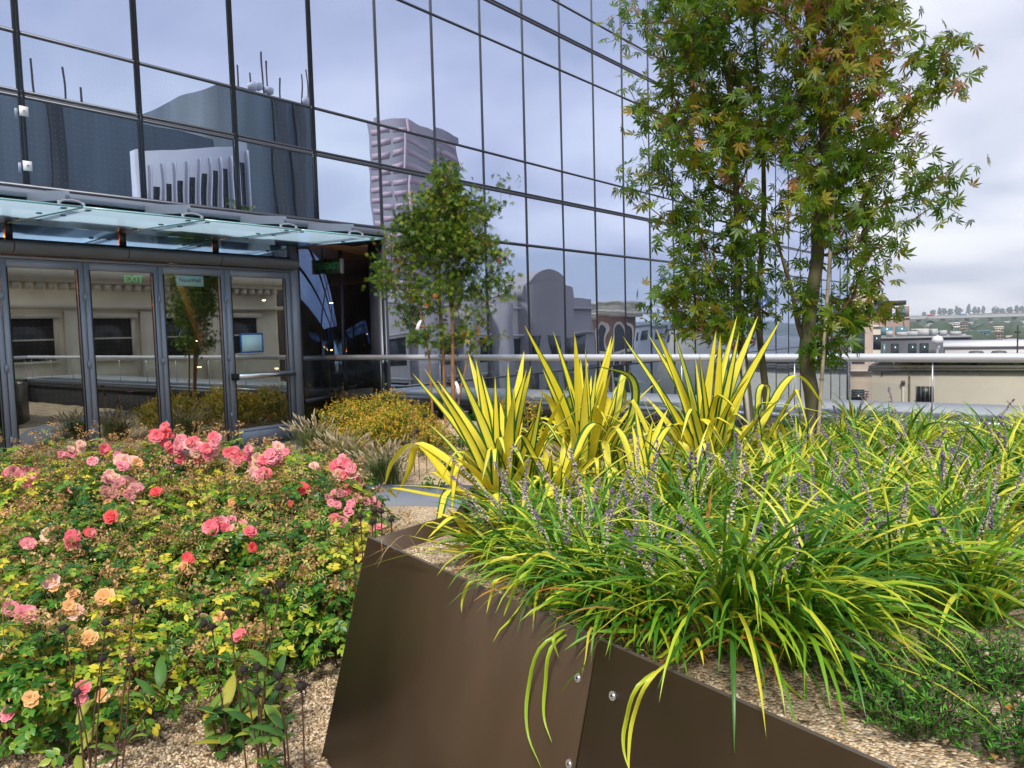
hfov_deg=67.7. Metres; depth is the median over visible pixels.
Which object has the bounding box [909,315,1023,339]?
woodland
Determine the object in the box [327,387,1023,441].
parapet wall
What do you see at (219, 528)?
rose bush
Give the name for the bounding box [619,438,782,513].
liriope tuft
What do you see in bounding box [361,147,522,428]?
maple
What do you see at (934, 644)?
needle shrub
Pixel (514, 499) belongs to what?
liriope tuft
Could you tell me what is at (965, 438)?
liriope tuft
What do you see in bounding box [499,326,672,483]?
variegated yucca
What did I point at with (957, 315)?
hill
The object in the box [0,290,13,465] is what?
folding door leaf
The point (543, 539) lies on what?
liriope tuft
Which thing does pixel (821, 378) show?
tree stake
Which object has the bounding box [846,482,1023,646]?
liriope tuft
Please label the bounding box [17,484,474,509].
paved path
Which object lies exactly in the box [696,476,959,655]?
liriope tuft
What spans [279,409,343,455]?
fountain grass
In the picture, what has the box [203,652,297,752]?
coneflower clump
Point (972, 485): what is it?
liriope tuft
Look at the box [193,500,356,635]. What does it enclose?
rose bush
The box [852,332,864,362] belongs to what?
window
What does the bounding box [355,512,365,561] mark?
coneflower stalk
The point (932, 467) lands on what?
liriope tuft
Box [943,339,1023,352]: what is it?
white roof hall
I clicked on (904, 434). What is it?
liriope tuft
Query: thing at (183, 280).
door maker sign
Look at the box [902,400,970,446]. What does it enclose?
liriope tuft
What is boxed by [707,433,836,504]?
liriope tuft
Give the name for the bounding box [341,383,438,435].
golden shrub
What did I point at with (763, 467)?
liriope tuft
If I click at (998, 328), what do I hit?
distant building
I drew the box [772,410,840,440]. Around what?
liriope tuft
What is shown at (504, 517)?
liriope tuft
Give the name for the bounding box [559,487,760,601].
liriope tuft
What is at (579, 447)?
variegated yucca
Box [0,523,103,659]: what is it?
rose bush
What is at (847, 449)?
liriope tuft
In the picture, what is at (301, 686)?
coneflower stalk
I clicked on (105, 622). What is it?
coneflower stalk
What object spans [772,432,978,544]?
liriope tuft
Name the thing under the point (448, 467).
leafy perennial
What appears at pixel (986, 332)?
distant building
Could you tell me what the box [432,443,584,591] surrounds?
liriope tuft
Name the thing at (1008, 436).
liriope tuft
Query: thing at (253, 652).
coneflower stalk
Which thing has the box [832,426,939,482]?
liriope tuft
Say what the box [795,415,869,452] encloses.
liriope tuft
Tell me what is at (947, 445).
liriope tuft
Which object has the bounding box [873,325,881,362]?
flat roof building
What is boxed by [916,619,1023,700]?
needle shrub
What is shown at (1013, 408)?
liriope tuft
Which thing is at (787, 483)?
liriope tuft
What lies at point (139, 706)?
rose bush
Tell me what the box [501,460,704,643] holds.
liriope tuft
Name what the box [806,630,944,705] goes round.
needle shrub
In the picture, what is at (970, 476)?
liriope tuft
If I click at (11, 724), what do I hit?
rose bush
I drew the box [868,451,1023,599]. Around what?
liriope tuft
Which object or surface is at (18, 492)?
rose bush
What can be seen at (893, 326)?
brick apartments
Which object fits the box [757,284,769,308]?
blue tie
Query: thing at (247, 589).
rose bush
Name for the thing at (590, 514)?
liriope tuft
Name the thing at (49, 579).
rose bush
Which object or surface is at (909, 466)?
liriope tuft
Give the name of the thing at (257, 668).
coneflower stalk
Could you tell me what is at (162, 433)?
rose bush
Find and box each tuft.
[412,491,547,571]
[426,457,591,585]
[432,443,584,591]
[444,457,616,576]
[449,481,635,624]
[454,478,664,631]
[477,448,682,585]
[486,499,696,667]
[490,462,584,515]
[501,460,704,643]
[517,488,765,663]
[523,461,673,527]
[538,457,987,750]
[542,453,646,520]
[547,435,736,566]
[547,514,797,691]
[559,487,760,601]
[579,448,631,495]
[593,485,1011,744]
[594,452,684,518]
[595,424,779,528]
[606,453,790,571]
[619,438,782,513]
[631,451,716,499]
[654,422,815,535]
[659,427,748,475]
[659,431,760,488]
[669,416,793,474]
[669,440,862,559]
[675,478,996,732]
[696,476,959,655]
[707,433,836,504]
[712,455,914,563]
[730,451,925,518]
[732,490,997,645]
[733,432,847,490]
[735,419,793,457]
[742,411,862,477]
[749,456,1023,655]
[761,431,902,501]
[767,423,821,453]
[772,400,839,433]
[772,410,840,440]
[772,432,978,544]
[778,417,858,470]
[787,431,963,512]
[791,437,911,483]
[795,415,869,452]
[797,403,889,443]
[803,418,936,466]
[810,406,938,460]
[822,390,897,432]
[826,429,975,503]
[830,439,1023,544]
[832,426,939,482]
[838,387,983,454]
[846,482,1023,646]
[852,404,979,471]
[852,437,1014,519]
[855,416,912,451]
[862,413,927,438]
[864,401,931,430]
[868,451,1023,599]
[870,436,1023,512]
[880,417,1002,464]
[889,435,1005,477]
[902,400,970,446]
[904,400,968,433]
[913,436,1023,525]
[914,416,1023,473]
[919,415,1016,456]
[927,417,990,461]
[934,399,1020,441]
[940,427,1023,509]
[956,407,1023,453]
[962,421,1023,463]
[964,416,1022,448]
[969,405,1023,451]
[985,458,1023,526]
[989,400,1023,435]
[990,434,1023,490]
[994,430,1023,461]
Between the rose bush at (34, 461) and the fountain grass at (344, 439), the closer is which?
the rose bush at (34, 461)
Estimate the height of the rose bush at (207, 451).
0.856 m
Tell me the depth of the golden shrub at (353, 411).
10.16 m
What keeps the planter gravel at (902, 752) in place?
in the raised planter
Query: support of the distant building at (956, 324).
on the street ground
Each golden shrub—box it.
[314,393,386,440]
[318,383,365,433]
[328,403,411,458]
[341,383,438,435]
[373,397,448,444]
[412,419,457,454]
[493,391,546,435]
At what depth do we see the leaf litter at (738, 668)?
1.81 m
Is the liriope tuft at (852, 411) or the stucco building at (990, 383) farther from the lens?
the stucco building at (990, 383)
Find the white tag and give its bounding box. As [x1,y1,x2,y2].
[455,381,459,393]
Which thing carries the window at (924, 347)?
in the grey flats
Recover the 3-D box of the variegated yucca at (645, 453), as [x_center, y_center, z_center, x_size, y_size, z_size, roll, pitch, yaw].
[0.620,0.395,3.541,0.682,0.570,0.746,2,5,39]
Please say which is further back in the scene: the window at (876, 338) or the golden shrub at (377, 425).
the window at (876, 338)
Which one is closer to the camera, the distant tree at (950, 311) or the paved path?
the paved path
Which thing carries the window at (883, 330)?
in the brick apartments
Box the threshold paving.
[16,439,303,492]
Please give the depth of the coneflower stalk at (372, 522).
3.40 m
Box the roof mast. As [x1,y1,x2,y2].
[1015,325,1020,352]
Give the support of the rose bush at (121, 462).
on the gravel ground at (423, 514)
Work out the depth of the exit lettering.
11.04 m
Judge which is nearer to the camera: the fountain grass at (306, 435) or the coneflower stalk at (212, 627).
the coneflower stalk at (212, 627)
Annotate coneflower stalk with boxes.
[57,621,100,767]
[68,686,90,767]
[89,616,209,767]
[90,616,132,767]
[95,653,108,767]
[98,596,141,767]
[121,651,138,767]
[205,620,231,754]
[206,608,262,767]
[226,663,272,767]
[235,579,288,767]
[244,586,285,755]
[249,680,289,767]
[249,683,294,767]
[250,670,296,767]
[251,662,299,765]
[289,674,311,767]
[348,525,357,594]
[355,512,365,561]
[367,518,376,537]
[371,507,377,536]
[378,507,386,535]
[386,516,394,532]
[409,401,415,474]
[415,429,419,479]
[423,413,427,472]
[434,410,438,447]
[525,403,529,425]
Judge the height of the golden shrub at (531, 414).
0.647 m
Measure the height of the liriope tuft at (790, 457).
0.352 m
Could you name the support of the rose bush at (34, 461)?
on the gravel ground at (423, 514)
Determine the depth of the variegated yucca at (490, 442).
3.48 m
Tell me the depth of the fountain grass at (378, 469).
7.84 m
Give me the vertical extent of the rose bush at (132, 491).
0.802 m
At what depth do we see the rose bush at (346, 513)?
4.85 m
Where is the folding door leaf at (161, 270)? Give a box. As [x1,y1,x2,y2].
[157,266,232,454]
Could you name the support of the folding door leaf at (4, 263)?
in the glass office building at (228, 150)
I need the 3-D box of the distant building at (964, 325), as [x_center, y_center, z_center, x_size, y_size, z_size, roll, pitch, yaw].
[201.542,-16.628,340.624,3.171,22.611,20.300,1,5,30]
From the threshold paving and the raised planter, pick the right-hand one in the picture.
the raised planter
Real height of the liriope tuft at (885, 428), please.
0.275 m
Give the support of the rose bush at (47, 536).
on the gravel ground at (423, 514)
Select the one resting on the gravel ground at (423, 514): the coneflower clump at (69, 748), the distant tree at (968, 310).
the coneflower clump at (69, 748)
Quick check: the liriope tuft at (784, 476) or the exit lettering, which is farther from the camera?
the exit lettering
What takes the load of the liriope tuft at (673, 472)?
on the planter gravel at (902, 752)
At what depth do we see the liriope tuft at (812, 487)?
2.55 m
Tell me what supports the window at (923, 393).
in the stucco building at (990, 383)
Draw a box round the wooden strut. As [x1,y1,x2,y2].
[742,358,750,431]
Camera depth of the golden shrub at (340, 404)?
11.88 m
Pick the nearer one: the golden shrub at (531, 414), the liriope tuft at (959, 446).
the liriope tuft at (959, 446)
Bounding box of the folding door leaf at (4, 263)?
[0,258,95,471]
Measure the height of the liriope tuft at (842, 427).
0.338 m
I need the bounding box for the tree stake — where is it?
[816,168,836,441]
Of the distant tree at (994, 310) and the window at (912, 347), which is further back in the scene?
the distant tree at (994, 310)
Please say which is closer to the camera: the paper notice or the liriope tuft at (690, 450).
the liriope tuft at (690, 450)
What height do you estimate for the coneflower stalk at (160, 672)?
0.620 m
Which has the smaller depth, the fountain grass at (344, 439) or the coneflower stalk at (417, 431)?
the coneflower stalk at (417, 431)
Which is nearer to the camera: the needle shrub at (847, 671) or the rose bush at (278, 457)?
the needle shrub at (847, 671)
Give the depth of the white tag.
9.41 m
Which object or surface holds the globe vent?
on the grey flats
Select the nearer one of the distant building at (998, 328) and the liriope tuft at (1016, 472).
the liriope tuft at (1016, 472)
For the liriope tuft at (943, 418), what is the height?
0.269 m
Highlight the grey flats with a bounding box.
[880,329,972,352]
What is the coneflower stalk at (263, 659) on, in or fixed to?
on the gravel ground at (423, 514)
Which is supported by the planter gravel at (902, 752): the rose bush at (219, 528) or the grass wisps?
the grass wisps
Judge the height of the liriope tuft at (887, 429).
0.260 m
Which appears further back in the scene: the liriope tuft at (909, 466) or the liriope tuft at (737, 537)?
the liriope tuft at (909, 466)
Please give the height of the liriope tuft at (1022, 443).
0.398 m
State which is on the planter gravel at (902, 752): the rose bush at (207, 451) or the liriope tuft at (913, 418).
the liriope tuft at (913, 418)
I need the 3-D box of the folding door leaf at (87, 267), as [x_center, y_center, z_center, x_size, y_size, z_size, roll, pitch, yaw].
[-4.782,-0.231,9.493,0.072,2.490,0.906,2,5,39]
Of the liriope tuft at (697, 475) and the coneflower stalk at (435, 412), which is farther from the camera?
the coneflower stalk at (435, 412)
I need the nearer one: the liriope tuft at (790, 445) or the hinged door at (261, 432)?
the liriope tuft at (790, 445)
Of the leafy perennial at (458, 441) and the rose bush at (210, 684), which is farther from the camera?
the leafy perennial at (458, 441)
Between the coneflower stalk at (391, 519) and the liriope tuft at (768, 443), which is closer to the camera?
the coneflower stalk at (391, 519)
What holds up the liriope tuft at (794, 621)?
on the planter gravel at (902, 752)
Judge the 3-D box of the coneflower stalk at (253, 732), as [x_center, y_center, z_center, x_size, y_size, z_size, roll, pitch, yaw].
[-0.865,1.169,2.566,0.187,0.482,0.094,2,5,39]
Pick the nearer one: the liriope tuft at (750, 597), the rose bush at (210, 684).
the liriope tuft at (750, 597)
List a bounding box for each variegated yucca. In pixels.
[385,353,600,518]
[482,422,639,514]
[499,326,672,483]
[579,407,712,506]
[599,317,833,473]
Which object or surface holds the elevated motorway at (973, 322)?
on the street ground
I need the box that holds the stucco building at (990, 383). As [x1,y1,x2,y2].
[868,362,1023,405]
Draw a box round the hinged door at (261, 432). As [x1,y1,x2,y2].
[224,270,296,447]
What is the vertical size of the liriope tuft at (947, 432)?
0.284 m
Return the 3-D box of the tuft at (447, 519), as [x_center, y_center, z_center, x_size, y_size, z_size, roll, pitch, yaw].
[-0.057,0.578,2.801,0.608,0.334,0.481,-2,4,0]
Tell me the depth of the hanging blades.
1.93 m
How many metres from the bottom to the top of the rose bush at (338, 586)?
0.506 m
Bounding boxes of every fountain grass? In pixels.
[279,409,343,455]
[305,427,373,472]
[329,433,424,483]
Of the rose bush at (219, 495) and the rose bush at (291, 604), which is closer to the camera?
the rose bush at (291, 604)
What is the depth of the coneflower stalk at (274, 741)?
2.51 m
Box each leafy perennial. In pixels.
[419,475,458,490]
[441,456,456,470]
[448,431,463,448]
[465,411,475,420]
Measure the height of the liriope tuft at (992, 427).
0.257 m
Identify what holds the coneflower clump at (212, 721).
on the gravel ground at (423, 514)
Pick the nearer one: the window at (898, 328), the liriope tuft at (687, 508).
the liriope tuft at (687, 508)
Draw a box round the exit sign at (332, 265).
[323,248,343,273]
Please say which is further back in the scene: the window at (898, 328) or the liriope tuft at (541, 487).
the window at (898, 328)
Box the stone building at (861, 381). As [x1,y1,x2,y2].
[850,284,872,400]
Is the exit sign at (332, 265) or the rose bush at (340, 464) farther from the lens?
the exit sign at (332, 265)
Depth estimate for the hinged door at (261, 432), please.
10.94 m
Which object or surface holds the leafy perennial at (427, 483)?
on the gravel ground at (423, 514)
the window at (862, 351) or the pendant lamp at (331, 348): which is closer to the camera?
the pendant lamp at (331, 348)
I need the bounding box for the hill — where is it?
[909,312,1023,319]
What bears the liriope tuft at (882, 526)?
on the planter gravel at (902, 752)
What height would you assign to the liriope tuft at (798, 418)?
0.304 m
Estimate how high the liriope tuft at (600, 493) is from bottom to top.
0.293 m
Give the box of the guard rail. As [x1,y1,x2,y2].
[326,353,1023,428]
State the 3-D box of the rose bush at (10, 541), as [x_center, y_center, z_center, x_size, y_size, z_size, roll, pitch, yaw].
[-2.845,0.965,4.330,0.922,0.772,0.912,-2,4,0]
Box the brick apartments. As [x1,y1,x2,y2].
[873,300,909,334]
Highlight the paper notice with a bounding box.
[240,333,263,352]
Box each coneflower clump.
[29,706,97,767]
[193,674,252,758]
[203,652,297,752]
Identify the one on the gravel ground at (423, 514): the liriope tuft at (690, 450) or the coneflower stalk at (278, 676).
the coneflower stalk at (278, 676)
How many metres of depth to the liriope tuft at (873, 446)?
3.81 m
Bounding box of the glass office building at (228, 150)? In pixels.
[0,0,851,471]
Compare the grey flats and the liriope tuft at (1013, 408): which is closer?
the liriope tuft at (1013, 408)
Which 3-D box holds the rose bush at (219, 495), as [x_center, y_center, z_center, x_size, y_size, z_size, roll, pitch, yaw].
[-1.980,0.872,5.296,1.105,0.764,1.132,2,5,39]
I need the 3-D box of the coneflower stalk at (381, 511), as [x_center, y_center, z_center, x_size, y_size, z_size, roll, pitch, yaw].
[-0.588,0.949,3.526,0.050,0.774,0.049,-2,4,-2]
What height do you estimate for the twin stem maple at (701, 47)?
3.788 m
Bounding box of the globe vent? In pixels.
[931,335,942,352]
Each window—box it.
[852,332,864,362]
[852,389,864,399]
[873,335,880,348]
[881,327,892,334]
[891,344,898,352]
[895,326,907,334]
[908,343,916,352]
[916,386,933,401]
[920,343,928,352]
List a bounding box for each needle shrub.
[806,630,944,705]
[829,660,1015,759]
[902,614,991,680]
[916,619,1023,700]
[947,678,1023,766]
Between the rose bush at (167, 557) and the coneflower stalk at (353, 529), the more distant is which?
the rose bush at (167, 557)
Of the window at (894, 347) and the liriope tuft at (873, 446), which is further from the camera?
the window at (894, 347)
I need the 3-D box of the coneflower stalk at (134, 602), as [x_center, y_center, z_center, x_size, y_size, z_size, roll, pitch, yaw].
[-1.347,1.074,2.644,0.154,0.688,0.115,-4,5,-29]
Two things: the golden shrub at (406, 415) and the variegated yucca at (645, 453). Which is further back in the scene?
the golden shrub at (406, 415)
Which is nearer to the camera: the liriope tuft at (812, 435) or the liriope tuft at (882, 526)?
the liriope tuft at (882, 526)
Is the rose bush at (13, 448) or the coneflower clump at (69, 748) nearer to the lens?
the coneflower clump at (69, 748)
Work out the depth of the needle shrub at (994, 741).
1.44 m
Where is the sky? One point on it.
(982, 264)
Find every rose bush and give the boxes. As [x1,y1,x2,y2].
[0,421,119,509]
[0,436,58,508]
[0,449,114,564]
[0,466,56,556]
[0,489,160,613]
[0,491,93,617]
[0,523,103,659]
[0,534,168,682]
[0,584,89,756]
[0,603,153,767]
[17,441,175,559]
[38,605,178,747]
[44,554,224,705]
[51,420,178,506]
[52,500,228,634]
[71,453,238,569]
[97,420,236,517]
[118,491,292,623]
[139,453,312,566]
[159,421,310,517]
[161,568,303,682]
[163,617,295,728]
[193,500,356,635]
[200,455,357,565]
[213,540,356,673]
[227,433,348,512]
[250,493,403,636]
[263,558,361,675]
[272,457,415,567]
[293,453,392,527]
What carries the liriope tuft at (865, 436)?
on the planter gravel at (902, 752)
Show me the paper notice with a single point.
(251, 342)
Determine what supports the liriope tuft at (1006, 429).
on the planter gravel at (902, 752)
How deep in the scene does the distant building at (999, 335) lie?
233.72 m
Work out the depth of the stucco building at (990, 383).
38.37 m
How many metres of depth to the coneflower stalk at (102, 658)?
2.57 m
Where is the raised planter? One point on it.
(431, 675)
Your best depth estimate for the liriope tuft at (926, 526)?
2.08 m
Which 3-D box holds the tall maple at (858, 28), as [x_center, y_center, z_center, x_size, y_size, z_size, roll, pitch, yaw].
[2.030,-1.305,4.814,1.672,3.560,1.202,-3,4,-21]
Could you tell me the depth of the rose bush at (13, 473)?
5.15 m
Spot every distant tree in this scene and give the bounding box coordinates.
[940,308,947,314]
[947,308,953,314]
[966,304,971,313]
[991,306,999,312]
[1006,307,1013,312]
[1014,305,1018,312]
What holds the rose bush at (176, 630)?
on the gravel ground at (423, 514)
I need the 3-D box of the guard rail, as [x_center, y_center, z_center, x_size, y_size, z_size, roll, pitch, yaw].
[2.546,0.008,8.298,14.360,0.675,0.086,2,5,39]
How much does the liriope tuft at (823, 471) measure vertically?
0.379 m
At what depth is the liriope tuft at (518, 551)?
2.31 m
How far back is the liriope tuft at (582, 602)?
2.06 m
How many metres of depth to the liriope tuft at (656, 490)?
3.29 m
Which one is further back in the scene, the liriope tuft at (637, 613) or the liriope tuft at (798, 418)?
the liriope tuft at (798, 418)
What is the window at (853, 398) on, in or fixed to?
in the stone building at (861, 381)
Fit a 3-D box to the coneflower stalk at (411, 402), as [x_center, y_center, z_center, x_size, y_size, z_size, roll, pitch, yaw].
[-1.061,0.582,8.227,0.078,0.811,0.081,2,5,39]
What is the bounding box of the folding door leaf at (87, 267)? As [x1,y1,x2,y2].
[82,262,167,466]
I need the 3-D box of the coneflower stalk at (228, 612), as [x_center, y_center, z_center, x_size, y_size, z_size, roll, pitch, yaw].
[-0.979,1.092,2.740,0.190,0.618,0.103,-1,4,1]
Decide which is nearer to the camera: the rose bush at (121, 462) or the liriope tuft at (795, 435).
the liriope tuft at (795, 435)
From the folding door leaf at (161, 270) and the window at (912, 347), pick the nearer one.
the folding door leaf at (161, 270)
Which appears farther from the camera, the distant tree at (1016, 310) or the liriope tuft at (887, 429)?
the distant tree at (1016, 310)
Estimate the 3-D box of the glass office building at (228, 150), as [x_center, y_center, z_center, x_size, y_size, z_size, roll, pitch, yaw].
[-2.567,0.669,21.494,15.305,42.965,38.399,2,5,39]
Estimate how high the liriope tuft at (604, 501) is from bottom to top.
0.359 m
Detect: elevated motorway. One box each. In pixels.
[892,314,1023,321]
[928,321,1023,325]
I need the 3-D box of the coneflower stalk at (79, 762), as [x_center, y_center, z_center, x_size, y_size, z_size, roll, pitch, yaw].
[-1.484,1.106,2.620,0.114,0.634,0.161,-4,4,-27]
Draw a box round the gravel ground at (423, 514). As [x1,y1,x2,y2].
[0,420,537,767]
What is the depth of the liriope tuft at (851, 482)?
3.02 m
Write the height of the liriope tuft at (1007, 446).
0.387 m
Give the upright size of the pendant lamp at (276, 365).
2.020 m
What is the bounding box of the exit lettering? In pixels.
[124,275,142,282]
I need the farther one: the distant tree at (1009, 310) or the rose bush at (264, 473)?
the distant tree at (1009, 310)
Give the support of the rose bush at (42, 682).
on the gravel ground at (423, 514)
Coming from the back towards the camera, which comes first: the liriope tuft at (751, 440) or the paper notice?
the paper notice
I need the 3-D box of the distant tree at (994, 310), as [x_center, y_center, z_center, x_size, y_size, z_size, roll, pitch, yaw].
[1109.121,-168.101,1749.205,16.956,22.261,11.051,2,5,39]
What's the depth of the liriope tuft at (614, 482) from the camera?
3.51 m
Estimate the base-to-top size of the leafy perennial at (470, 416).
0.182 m
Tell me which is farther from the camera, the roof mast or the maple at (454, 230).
the roof mast
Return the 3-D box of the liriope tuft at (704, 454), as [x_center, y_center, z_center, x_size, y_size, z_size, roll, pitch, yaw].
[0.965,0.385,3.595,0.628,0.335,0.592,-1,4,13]
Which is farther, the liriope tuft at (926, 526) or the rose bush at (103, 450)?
the rose bush at (103, 450)
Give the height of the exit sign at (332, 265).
0.415 m
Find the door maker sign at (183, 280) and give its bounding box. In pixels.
[176,275,203,286]
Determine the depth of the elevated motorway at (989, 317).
615.75 m
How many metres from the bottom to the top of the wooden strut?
0.686 m
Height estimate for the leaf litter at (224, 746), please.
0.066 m
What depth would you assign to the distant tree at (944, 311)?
1746.84 m
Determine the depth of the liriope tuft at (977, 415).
4.89 m
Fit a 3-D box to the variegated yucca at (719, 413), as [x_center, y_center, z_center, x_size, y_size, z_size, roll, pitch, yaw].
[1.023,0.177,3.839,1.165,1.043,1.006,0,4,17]
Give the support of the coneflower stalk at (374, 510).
on the gravel ground at (423, 514)
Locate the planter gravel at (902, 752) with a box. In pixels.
[402,434,1023,767]
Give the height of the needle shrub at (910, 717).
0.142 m
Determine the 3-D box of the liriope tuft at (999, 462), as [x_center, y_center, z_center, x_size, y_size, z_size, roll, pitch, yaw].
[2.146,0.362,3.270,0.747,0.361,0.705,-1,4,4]
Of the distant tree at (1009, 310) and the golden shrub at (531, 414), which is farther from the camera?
the distant tree at (1009, 310)
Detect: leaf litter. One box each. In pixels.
[5,657,329,767]
[426,543,1023,761]
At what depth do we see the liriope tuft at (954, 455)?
3.49 m
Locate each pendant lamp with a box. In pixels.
[272,279,277,368]
[327,274,332,349]
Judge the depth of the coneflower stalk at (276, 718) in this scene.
2.52 m
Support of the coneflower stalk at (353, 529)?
on the gravel ground at (423, 514)
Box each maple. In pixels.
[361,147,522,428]
[593,0,810,437]
[721,0,991,440]
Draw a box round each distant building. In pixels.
[953,322,959,328]
[960,321,967,331]
[970,330,989,335]
[991,331,1003,339]
[993,326,1003,330]
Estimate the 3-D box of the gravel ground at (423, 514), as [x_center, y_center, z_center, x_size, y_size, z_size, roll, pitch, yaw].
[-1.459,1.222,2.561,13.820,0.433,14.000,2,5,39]
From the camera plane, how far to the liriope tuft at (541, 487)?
3.20 m
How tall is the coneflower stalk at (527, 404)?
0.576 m
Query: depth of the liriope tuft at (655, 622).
1.89 m
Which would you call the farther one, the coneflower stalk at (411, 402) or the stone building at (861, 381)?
the stone building at (861, 381)
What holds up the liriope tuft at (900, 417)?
on the planter gravel at (902, 752)
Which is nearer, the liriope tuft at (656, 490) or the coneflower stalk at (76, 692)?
the coneflower stalk at (76, 692)
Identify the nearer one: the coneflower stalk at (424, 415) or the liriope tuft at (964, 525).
the liriope tuft at (964, 525)
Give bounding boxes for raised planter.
[322,424,968,767]
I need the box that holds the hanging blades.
[363,485,716,767]
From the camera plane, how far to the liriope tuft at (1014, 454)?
3.27 m
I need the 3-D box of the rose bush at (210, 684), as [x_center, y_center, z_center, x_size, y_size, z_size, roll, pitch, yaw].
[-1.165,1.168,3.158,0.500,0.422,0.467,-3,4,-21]
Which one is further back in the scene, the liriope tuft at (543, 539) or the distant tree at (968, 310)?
the distant tree at (968, 310)
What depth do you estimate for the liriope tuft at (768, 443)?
4.07 m
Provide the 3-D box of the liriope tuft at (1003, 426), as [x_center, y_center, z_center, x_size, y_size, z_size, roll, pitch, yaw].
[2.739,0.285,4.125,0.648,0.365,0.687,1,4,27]
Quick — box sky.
[851,0,1023,315]
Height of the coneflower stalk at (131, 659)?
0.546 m
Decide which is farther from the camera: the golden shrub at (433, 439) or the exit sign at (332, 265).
the exit sign at (332, 265)
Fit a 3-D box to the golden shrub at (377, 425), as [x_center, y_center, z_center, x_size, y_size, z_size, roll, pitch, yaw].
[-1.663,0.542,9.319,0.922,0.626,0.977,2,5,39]
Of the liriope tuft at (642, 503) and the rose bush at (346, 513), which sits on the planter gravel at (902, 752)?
the liriope tuft at (642, 503)
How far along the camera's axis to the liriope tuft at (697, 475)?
2.94 m
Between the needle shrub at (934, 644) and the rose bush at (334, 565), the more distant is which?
the rose bush at (334, 565)

